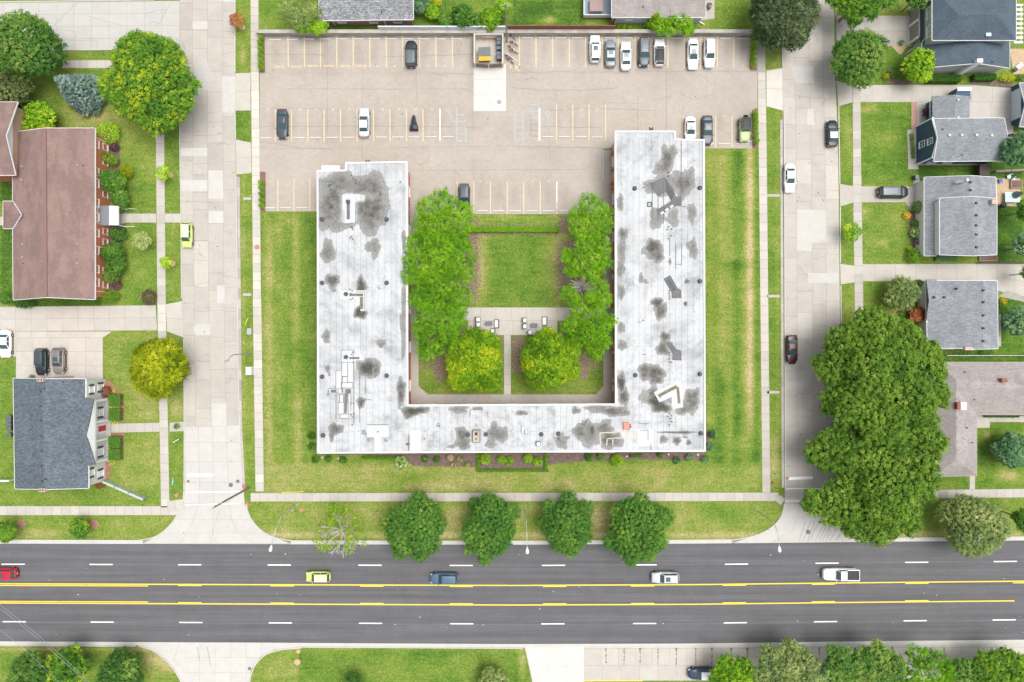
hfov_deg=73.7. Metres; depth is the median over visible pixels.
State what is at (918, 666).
tree
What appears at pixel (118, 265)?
shrub
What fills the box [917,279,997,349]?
cross gable house
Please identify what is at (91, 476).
window
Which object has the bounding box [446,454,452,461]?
shrub
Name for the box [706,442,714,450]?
shrub
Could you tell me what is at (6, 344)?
sedan
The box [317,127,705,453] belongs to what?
apartment building
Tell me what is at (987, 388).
taupe house
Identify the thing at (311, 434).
shrub
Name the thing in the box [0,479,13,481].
vinyl fence
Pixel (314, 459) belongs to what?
shrub
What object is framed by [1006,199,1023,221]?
tree
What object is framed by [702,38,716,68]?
sport utility car
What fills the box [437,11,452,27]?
bush
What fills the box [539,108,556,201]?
stall marking
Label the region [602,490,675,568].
tree
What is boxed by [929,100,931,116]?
window
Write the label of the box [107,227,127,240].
shrub
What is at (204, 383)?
street
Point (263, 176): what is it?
planting bed
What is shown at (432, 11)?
bush
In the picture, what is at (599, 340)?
locust tree
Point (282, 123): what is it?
sedan
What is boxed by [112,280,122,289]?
shrub
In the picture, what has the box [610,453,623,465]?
shrub
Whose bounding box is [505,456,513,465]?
shrub
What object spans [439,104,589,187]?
accessible marking
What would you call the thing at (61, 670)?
tree
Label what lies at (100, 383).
window
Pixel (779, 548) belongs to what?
street lamp
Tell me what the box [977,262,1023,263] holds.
wood fence
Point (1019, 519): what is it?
tree
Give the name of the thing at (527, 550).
street lamp
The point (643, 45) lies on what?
sport utility car
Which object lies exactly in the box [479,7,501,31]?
bush
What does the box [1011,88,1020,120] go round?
garage door
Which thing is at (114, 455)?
clipped hedge
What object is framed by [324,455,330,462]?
shrub
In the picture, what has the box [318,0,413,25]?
house
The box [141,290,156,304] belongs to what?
shrub
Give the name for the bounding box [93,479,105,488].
shrub
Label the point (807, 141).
street
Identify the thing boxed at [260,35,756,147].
parking lot
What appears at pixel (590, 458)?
shrub
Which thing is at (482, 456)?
shrub
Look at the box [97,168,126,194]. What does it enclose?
shrub
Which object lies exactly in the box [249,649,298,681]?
verge grass
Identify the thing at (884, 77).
shrub
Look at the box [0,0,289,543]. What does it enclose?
street apron
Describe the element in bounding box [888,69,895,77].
shrub
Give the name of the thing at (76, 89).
spruce tree
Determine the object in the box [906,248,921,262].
shrub
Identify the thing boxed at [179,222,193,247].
hatchback
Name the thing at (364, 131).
sedan
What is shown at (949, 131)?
blue house
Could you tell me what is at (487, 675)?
tree
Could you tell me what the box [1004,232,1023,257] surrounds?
tree
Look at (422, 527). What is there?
tree
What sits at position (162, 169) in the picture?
young tree
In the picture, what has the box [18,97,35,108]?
shrub
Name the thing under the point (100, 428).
door
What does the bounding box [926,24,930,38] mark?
window
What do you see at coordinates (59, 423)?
portico house
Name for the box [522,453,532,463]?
shrub
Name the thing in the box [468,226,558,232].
clipped hedge
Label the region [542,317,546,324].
patio bench
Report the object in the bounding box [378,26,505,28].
vinyl fence
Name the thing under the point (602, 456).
shrub
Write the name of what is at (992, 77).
clipped hedge
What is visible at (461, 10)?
bush
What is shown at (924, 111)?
flower pots
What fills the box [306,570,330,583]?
hatchback
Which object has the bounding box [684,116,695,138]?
sedan
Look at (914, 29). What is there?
garage door
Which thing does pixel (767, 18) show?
tree
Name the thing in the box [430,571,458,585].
sport utility car
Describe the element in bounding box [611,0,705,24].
tan roof house
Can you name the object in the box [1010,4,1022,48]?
pergola
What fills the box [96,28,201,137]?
maple tree
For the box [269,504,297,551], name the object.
street lamp
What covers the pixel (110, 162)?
shrub
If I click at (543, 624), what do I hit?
road seam
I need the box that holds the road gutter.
[0,537,1023,647]
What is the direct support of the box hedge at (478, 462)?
on the planting bed at (413, 459)
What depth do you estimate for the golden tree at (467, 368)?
107.79 m
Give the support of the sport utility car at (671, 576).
on the road
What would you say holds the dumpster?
in the dumpster pen
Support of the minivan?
on the driveway
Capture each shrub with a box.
[0,292,12,304]
[11,299,36,308]
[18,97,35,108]
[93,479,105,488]
[96,121,119,143]
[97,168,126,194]
[99,240,125,263]
[99,289,119,302]
[101,151,117,165]
[101,270,119,283]
[101,386,112,397]
[104,256,125,275]
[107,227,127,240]
[109,142,119,151]
[109,189,129,209]
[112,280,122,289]
[117,164,133,178]
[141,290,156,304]
[307,431,315,438]
[307,443,315,450]
[311,455,318,463]
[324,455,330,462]
[339,456,346,463]
[421,455,428,462]
[433,456,439,462]
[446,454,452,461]
[457,456,463,461]
[479,453,491,464]
[496,455,505,463]
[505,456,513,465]
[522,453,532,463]
[532,456,543,466]
[585,453,593,460]
[596,453,604,460]
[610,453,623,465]
[673,457,680,463]
[685,453,693,460]
[701,455,708,462]
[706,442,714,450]
[708,430,716,438]
[882,73,889,79]
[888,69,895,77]
[898,309,904,318]
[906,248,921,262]
[911,200,921,213]
[911,219,918,227]
[915,279,923,286]
[980,349,993,354]
[998,302,1005,308]
[999,74,1015,82]
[1015,74,1023,80]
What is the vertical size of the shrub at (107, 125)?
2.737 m
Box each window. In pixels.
[89,384,94,394]
[90,467,94,477]
[98,382,103,392]
[98,406,103,418]
[98,445,103,457]
[98,468,103,479]
[926,6,930,20]
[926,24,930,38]
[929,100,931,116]
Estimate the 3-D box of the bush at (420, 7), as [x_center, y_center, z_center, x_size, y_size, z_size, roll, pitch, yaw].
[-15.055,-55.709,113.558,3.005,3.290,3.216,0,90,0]
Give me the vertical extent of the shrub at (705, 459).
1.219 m
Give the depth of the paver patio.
115.18 m
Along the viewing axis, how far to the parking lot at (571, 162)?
115.19 m
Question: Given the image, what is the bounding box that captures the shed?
[975,164,990,175]
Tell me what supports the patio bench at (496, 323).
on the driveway
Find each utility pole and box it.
[210,487,249,509]
[499,3,512,42]
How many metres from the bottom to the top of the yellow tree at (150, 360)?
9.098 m
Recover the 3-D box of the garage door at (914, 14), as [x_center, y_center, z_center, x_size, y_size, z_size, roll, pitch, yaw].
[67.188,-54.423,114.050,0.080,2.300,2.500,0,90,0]
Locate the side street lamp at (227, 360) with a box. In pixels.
[224,353,251,361]
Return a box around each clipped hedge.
[108,394,123,405]
[108,408,123,420]
[108,435,123,447]
[108,448,123,460]
[362,455,397,459]
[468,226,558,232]
[630,454,641,457]
[923,74,961,84]
[934,255,956,260]
[970,73,996,82]
[983,415,1018,417]
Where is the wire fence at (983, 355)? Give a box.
[944,355,1023,355]
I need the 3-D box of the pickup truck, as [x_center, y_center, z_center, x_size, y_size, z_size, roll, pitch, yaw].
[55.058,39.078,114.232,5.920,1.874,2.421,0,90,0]
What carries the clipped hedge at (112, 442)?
on the planting bed at (112, 386)
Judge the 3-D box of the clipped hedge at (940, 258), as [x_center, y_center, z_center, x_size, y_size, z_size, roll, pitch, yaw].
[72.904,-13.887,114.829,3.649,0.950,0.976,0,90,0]
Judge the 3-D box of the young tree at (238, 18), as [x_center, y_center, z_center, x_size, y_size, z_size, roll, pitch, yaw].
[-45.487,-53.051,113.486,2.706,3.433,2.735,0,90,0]
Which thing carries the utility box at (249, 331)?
on the ground at (518, 270)
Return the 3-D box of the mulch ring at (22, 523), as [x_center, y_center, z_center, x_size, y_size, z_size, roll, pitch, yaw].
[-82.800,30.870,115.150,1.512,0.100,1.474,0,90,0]
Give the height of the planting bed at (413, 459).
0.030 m
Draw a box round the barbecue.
[999,202,1006,207]
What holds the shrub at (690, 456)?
on the planting bed at (413, 459)
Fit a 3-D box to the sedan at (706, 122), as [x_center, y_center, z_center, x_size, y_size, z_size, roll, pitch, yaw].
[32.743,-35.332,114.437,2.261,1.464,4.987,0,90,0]
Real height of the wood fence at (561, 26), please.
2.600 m
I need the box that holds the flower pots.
[922,107,928,115]
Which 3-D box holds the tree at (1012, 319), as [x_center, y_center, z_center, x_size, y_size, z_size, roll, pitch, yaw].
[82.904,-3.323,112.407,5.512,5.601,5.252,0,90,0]
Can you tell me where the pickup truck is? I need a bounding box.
[822,567,859,581]
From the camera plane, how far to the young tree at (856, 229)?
111.92 m
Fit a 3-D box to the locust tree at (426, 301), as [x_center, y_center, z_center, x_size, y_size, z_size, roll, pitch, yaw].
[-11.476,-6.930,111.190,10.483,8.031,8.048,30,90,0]
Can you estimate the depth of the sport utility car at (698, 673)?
114.09 m
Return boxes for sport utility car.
[0,566,18,578]
[34,348,49,374]
[51,347,66,373]
[404,41,417,68]
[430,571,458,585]
[458,183,470,209]
[589,35,601,62]
[637,37,649,67]
[651,570,678,584]
[653,39,666,66]
[687,666,715,679]
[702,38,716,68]
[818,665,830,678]
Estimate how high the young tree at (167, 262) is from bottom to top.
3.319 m
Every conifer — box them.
[257,40,263,47]
[258,34,264,41]
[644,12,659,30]
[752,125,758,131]
[998,130,1023,168]
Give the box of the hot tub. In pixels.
[589,0,602,13]
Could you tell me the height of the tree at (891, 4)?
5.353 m
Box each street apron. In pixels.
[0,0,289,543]
[143,64,583,681]
[735,66,867,542]
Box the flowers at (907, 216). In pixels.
[902,212,910,218]
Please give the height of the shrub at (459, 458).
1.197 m
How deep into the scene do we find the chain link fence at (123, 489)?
114.29 m
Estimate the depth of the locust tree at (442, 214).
108.31 m
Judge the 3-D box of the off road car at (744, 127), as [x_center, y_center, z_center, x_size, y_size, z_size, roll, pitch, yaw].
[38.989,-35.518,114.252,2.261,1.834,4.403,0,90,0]
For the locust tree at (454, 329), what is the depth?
108.53 m
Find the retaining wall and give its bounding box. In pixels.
[255,29,752,35]
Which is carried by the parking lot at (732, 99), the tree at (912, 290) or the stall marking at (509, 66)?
the stall marking at (509, 66)
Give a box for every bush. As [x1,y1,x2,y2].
[20,100,57,129]
[276,0,322,31]
[295,18,328,35]
[414,0,429,14]
[425,4,440,20]
[431,0,441,5]
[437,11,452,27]
[450,2,475,27]
[473,12,484,28]
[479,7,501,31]
[494,0,510,17]
[651,9,695,37]
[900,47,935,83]
[909,306,924,323]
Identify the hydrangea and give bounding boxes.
[394,456,407,468]
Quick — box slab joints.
[11,0,1023,681]
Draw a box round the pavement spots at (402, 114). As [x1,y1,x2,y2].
[50,10,956,621]
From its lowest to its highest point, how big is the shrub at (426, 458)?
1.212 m
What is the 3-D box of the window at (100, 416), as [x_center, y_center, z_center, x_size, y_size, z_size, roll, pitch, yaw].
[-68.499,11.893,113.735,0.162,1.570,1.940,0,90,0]
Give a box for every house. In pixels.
[0,102,136,299]
[13,376,111,491]
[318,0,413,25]
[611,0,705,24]
[909,0,1016,74]
[915,175,996,255]
[916,87,1007,164]
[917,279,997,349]
[930,362,1023,476]
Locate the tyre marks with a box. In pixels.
[197,521,841,665]
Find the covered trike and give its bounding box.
[410,115,418,130]
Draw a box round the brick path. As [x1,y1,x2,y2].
[911,102,916,129]
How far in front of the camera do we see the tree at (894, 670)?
107.67 m
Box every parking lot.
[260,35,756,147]
[260,148,317,210]
[318,148,409,173]
[410,148,602,213]
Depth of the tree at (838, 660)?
108.16 m
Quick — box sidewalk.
[0,0,1023,514]
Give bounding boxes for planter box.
[978,255,997,260]
[1009,180,1022,188]
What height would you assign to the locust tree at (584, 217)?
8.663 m
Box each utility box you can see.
[246,366,253,374]
[247,328,251,334]
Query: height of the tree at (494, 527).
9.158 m
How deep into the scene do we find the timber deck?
114.60 m
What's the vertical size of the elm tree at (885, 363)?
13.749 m
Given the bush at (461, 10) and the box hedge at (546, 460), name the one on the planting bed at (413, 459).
the box hedge at (546, 460)
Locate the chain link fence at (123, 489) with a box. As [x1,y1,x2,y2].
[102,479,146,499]
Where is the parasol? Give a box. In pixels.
[1013,191,1023,197]
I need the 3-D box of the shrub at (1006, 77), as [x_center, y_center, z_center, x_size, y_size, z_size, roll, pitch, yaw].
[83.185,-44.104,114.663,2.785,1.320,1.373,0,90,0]
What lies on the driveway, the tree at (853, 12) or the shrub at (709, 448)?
the tree at (853, 12)
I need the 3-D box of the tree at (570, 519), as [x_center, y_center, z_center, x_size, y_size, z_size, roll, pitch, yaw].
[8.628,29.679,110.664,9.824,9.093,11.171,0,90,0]
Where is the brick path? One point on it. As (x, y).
(913, 115)
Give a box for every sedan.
[0,330,13,357]
[275,109,288,138]
[357,108,370,137]
[604,40,616,67]
[619,42,632,70]
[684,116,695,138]
[686,39,697,69]
[700,115,713,145]
[782,163,794,192]
[785,335,798,363]
[825,120,839,147]
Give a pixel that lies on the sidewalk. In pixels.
(170, 508)
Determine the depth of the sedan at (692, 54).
114.18 m
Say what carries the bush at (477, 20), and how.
on the ground at (518, 270)
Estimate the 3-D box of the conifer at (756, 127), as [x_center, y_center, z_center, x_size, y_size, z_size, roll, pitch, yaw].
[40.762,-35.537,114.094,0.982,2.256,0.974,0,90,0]
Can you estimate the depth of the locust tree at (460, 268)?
107.74 m
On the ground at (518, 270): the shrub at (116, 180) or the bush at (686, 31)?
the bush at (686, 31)
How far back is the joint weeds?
115.18 m
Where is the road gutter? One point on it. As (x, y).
(485, 645)
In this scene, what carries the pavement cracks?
on the street apron at (76, 18)
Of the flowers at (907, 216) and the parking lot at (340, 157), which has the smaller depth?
the flowers at (907, 216)
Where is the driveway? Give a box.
[0,0,1023,680]
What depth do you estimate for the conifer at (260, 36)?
114.09 m
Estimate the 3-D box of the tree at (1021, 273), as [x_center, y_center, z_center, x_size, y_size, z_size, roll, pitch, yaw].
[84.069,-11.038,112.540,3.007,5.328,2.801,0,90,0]
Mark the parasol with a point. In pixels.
(1017, 194)
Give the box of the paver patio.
[892,46,1023,205]
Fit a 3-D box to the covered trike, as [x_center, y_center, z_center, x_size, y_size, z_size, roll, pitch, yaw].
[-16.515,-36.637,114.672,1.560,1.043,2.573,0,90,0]
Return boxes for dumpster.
[478,47,490,60]
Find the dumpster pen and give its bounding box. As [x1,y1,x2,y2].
[474,33,503,67]
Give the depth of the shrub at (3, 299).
113.68 m
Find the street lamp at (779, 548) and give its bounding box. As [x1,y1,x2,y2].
[755,509,780,551]
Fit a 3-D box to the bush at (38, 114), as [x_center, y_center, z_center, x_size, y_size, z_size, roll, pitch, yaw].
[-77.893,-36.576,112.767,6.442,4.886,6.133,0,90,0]
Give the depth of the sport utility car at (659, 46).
113.95 m
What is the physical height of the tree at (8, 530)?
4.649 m
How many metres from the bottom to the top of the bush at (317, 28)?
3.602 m
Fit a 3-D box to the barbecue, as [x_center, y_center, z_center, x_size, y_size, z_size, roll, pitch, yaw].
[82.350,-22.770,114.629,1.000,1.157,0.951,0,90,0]
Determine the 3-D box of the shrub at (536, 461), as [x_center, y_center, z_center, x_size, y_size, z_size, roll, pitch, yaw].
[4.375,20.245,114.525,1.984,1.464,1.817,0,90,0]
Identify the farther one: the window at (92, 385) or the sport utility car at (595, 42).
the sport utility car at (595, 42)
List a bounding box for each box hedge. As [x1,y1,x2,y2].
[477,453,479,469]
[477,468,547,471]
[544,453,547,468]
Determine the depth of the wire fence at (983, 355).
114.27 m
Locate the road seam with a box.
[53,561,1006,624]
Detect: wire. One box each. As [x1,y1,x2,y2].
[1,609,85,681]
[2,606,88,681]
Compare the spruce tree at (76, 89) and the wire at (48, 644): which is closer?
the wire at (48, 644)
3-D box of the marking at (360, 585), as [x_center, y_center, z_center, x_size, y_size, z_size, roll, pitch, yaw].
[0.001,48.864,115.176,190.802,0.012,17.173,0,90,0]
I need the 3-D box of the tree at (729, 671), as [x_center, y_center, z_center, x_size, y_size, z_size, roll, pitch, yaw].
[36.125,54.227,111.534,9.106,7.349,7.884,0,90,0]
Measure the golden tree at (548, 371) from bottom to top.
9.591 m
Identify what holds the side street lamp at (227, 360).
on the ground at (518, 270)
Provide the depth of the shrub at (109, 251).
112.19 m
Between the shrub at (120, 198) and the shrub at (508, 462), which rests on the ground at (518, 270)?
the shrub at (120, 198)
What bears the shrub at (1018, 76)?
on the ground at (518, 270)
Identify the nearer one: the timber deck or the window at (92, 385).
the window at (92, 385)
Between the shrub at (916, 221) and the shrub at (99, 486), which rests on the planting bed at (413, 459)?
the shrub at (916, 221)
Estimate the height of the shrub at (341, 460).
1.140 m
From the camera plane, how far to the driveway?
115.18 m
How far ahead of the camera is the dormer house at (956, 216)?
110.03 m
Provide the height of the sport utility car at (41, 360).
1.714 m
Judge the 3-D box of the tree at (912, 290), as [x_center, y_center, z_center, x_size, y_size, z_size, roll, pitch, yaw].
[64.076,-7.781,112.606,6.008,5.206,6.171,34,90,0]
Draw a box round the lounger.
[1012,62,1022,71]
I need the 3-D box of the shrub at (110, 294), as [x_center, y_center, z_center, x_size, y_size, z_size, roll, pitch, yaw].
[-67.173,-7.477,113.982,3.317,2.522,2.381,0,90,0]
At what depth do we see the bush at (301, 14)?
110.74 m
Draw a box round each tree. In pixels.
[0,8,68,81]
[0,58,35,105]
[0,520,19,543]
[6,650,53,681]
[44,642,91,681]
[53,73,106,116]
[69,516,90,538]
[94,645,144,681]
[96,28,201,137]
[128,337,191,401]
[132,230,151,250]
[155,165,171,181]
[159,256,171,268]
[228,12,244,29]
[311,502,366,557]
[344,673,362,681]
[377,488,447,562]
[400,229,459,285]
[407,272,475,318]
[410,304,467,362]
[411,185,475,249]
[439,233,477,285]
[444,325,502,392]
[460,491,521,567]
[477,665,510,681]
[519,325,581,391]
[536,489,595,557]
[557,278,612,307]
[559,234,614,286]
[559,302,618,361]
[566,192,615,242]
[570,279,594,294]
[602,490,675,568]
[707,653,763,681]
[748,0,822,51]
[751,634,823,681]
[799,427,950,548]
[802,421,868,474]
[808,304,953,448]
[819,642,876,681]
[824,0,888,28]
[828,27,889,90]
[842,222,862,241]
[861,638,907,681]
[876,0,898,13]
[883,274,921,310]
[900,643,956,681]
[902,0,930,11]
[934,493,1014,558]
[941,657,977,681]
[967,645,1023,681]
[989,431,1023,469]
[1000,305,1023,335]
[1000,507,1023,535]
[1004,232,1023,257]
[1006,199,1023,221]
[1010,266,1023,277]
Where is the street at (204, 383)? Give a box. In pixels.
[180,0,238,425]
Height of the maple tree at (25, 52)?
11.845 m
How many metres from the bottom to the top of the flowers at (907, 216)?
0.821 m
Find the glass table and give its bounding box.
[1003,192,1019,201]
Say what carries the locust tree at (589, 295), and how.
on the ground at (518, 270)
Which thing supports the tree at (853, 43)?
on the ground at (518, 270)
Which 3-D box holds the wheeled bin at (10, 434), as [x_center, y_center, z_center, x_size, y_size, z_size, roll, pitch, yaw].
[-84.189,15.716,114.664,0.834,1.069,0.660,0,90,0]
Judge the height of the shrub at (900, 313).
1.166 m
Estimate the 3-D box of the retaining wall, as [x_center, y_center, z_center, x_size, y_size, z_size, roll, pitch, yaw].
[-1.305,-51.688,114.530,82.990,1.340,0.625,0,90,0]
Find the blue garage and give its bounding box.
[1011,81,1023,126]
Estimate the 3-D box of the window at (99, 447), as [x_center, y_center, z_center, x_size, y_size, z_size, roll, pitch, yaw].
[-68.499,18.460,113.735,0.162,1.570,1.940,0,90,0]
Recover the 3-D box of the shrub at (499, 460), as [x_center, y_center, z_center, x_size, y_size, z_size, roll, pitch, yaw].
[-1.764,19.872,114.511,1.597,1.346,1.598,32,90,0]
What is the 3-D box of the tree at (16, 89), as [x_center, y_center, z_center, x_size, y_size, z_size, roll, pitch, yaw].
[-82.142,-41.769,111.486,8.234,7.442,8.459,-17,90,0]
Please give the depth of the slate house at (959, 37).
109.28 m
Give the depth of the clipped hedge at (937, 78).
113.89 m
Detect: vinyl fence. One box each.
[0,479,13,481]
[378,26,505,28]
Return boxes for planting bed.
[105,79,1012,471]
[106,380,124,478]
[259,35,757,210]
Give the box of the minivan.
[877,184,907,198]
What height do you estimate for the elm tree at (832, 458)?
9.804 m
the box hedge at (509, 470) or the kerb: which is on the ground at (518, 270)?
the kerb
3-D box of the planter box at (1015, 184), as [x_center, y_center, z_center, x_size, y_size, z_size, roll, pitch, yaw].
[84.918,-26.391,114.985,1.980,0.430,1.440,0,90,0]
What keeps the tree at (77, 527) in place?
on the ground at (518, 270)
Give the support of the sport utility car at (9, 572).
on the road
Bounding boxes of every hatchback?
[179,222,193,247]
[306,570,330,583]
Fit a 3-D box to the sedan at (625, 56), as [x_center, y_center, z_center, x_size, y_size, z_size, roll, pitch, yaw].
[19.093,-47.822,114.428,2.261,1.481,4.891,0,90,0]
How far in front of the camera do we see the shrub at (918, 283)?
113.96 m
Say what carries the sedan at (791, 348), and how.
on the street at (807, 141)
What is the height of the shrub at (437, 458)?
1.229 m
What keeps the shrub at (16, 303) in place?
on the ground at (518, 270)
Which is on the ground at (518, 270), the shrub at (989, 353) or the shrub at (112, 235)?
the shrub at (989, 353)
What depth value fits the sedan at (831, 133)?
114.20 m
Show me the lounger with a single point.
(1018, 66)
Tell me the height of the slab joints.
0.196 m
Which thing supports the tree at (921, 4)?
on the ground at (518, 270)
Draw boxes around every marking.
[0,581,1023,681]
[2,473,1016,623]
[275,36,733,213]
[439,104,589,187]
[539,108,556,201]
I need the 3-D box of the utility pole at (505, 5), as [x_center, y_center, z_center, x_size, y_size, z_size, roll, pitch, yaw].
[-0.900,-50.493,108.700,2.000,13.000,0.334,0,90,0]
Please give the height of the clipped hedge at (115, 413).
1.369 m
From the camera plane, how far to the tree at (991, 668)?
109.21 m
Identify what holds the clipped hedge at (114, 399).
on the planting bed at (112, 386)
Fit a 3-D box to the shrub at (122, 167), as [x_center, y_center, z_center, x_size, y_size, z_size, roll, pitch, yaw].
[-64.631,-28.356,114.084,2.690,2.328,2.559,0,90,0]
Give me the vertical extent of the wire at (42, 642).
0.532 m
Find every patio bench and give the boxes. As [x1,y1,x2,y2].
[494,319,498,327]
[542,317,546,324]
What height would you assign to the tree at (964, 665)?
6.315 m
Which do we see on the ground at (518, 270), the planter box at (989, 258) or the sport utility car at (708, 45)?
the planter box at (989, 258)
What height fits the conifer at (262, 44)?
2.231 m
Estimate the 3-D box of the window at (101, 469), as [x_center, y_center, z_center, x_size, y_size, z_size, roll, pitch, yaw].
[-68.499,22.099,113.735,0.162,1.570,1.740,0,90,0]
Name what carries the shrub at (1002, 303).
on the ground at (518, 270)
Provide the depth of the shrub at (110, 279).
113.18 m
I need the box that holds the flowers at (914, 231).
[910,227,919,238]
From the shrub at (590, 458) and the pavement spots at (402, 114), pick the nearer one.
the shrub at (590, 458)
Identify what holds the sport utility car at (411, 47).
on the parking lot at (732, 99)
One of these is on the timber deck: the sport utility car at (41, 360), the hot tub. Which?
the hot tub
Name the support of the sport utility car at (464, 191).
on the parking lot at (571, 162)
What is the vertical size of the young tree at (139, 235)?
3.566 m
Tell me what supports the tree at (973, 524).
on the ground at (518, 270)
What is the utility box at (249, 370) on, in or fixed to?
on the ground at (518, 270)
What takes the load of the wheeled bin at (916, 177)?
on the ground at (518, 270)
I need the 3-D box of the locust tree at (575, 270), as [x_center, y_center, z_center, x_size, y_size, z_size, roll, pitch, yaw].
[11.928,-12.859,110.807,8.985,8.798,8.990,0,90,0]
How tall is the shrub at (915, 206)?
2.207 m
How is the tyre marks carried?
on the road
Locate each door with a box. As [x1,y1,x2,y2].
[98,425,105,431]
[910,7,918,23]
[910,21,918,40]
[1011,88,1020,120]
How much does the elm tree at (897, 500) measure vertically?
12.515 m
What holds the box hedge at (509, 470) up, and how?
on the planting bed at (413, 459)
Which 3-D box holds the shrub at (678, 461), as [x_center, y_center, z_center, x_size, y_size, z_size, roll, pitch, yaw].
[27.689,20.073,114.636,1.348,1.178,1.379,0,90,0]
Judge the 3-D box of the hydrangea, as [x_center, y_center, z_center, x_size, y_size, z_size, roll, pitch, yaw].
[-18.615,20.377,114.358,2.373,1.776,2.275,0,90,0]
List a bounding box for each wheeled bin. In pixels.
[6,432,13,436]
[912,174,918,179]
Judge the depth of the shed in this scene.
113.30 m
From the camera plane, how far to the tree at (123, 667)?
109.79 m
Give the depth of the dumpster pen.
113.85 m
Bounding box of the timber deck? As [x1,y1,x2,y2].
[583,0,610,17]
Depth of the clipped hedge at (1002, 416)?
114.38 m
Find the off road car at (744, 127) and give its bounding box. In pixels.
[737,115,750,142]
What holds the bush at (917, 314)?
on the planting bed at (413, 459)
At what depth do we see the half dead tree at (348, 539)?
110.50 m
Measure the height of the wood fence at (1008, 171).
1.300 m
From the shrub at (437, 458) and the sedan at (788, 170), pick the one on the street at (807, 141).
the sedan at (788, 170)
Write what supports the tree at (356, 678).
on the ground at (518, 270)
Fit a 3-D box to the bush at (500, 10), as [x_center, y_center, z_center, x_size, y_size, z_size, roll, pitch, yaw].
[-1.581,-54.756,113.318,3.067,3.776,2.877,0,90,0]
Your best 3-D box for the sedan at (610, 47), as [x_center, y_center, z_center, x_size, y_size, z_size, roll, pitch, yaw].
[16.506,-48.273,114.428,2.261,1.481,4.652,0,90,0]
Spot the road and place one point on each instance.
(589, 564)
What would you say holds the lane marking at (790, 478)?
on the road
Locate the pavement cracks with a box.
[57,2,843,419]
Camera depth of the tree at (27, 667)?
109.25 m
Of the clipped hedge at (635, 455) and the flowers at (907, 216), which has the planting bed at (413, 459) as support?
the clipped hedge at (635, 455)
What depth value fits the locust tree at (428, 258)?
107.67 m
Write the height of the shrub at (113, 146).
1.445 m
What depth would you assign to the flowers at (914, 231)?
114.21 m
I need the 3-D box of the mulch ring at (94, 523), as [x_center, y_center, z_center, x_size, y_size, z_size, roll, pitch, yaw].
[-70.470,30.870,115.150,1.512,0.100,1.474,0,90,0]
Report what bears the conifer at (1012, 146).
on the ground at (518, 270)
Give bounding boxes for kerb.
[0,0,1023,681]
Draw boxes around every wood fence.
[507,25,615,28]
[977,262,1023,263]
[991,169,1023,173]
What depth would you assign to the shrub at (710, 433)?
114.37 m
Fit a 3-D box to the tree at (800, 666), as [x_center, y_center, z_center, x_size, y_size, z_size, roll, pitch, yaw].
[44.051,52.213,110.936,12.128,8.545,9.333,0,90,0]
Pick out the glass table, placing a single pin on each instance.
(1009, 197)
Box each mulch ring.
[17,520,25,527]
[90,520,98,527]
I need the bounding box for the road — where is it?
[0,540,1023,643]
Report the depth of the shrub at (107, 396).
114.03 m
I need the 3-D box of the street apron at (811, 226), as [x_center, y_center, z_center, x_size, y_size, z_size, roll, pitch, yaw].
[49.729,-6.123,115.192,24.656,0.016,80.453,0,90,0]
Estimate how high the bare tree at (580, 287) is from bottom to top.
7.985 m
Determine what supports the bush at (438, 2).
on the ground at (518, 270)
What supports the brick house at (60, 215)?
on the ground at (518, 270)
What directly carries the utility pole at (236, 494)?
on the ground at (518, 270)
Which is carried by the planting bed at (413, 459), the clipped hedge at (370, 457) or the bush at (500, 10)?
the clipped hedge at (370, 457)
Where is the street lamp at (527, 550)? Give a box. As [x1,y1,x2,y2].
[524,508,528,553]
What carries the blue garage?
on the ground at (518, 270)
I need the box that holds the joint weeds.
[605,647,944,664]
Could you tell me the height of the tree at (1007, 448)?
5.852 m
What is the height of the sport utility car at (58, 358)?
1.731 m
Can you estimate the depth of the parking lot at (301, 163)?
115.19 m
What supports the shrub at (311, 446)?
on the ground at (518, 270)
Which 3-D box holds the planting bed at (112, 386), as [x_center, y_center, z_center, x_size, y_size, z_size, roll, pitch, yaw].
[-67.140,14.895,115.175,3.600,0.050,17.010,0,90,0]
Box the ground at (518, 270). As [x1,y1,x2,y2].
[0,0,1023,681]
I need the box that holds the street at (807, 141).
[782,0,840,503]

